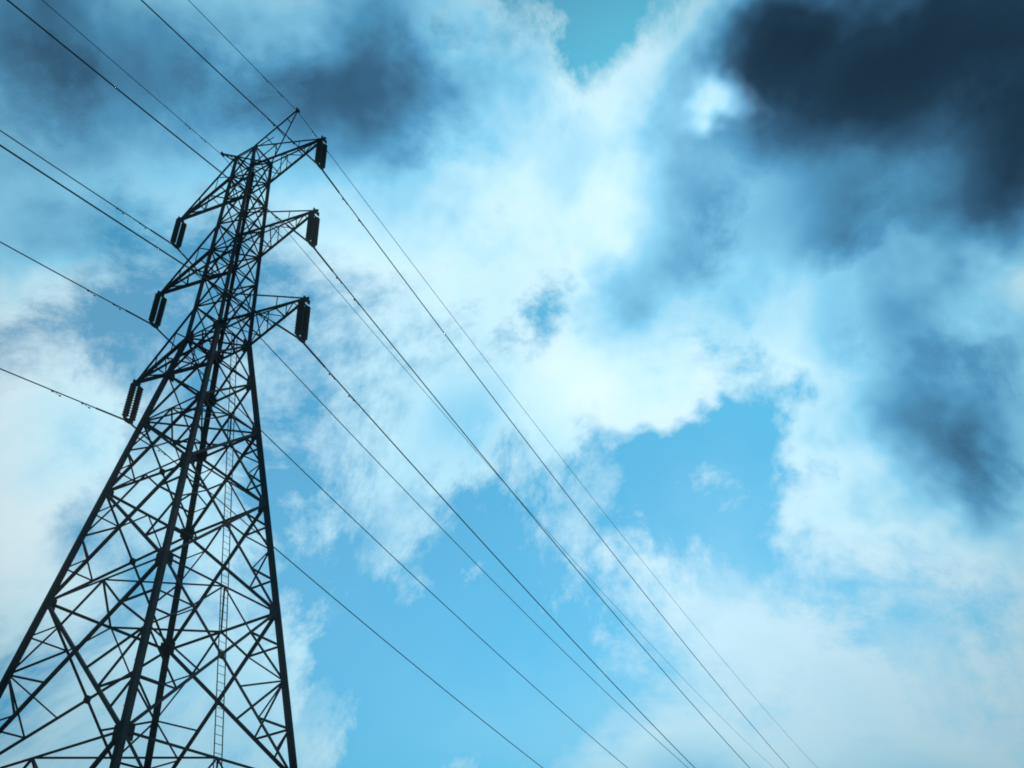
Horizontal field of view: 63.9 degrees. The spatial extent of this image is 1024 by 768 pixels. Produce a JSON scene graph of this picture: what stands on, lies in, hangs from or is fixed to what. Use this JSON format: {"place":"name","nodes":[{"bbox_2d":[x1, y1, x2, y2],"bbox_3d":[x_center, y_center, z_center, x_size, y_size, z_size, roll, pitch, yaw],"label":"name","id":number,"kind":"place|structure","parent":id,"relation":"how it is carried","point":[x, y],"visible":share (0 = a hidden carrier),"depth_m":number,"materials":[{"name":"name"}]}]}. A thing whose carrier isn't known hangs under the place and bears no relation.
{"place":"outdoors","nodes":[
{"label":"outdoors","id":0,"kind":"place"},
{"bbox_2d":[0,0,1023,767],"label":"sky","id":1,"kind":"structure","parent":0,"point":[752,270],"materials":[{"name":"blue"}]},
{"label":"ground","id":2,"kind":"structure","parent":0,"visible":0},
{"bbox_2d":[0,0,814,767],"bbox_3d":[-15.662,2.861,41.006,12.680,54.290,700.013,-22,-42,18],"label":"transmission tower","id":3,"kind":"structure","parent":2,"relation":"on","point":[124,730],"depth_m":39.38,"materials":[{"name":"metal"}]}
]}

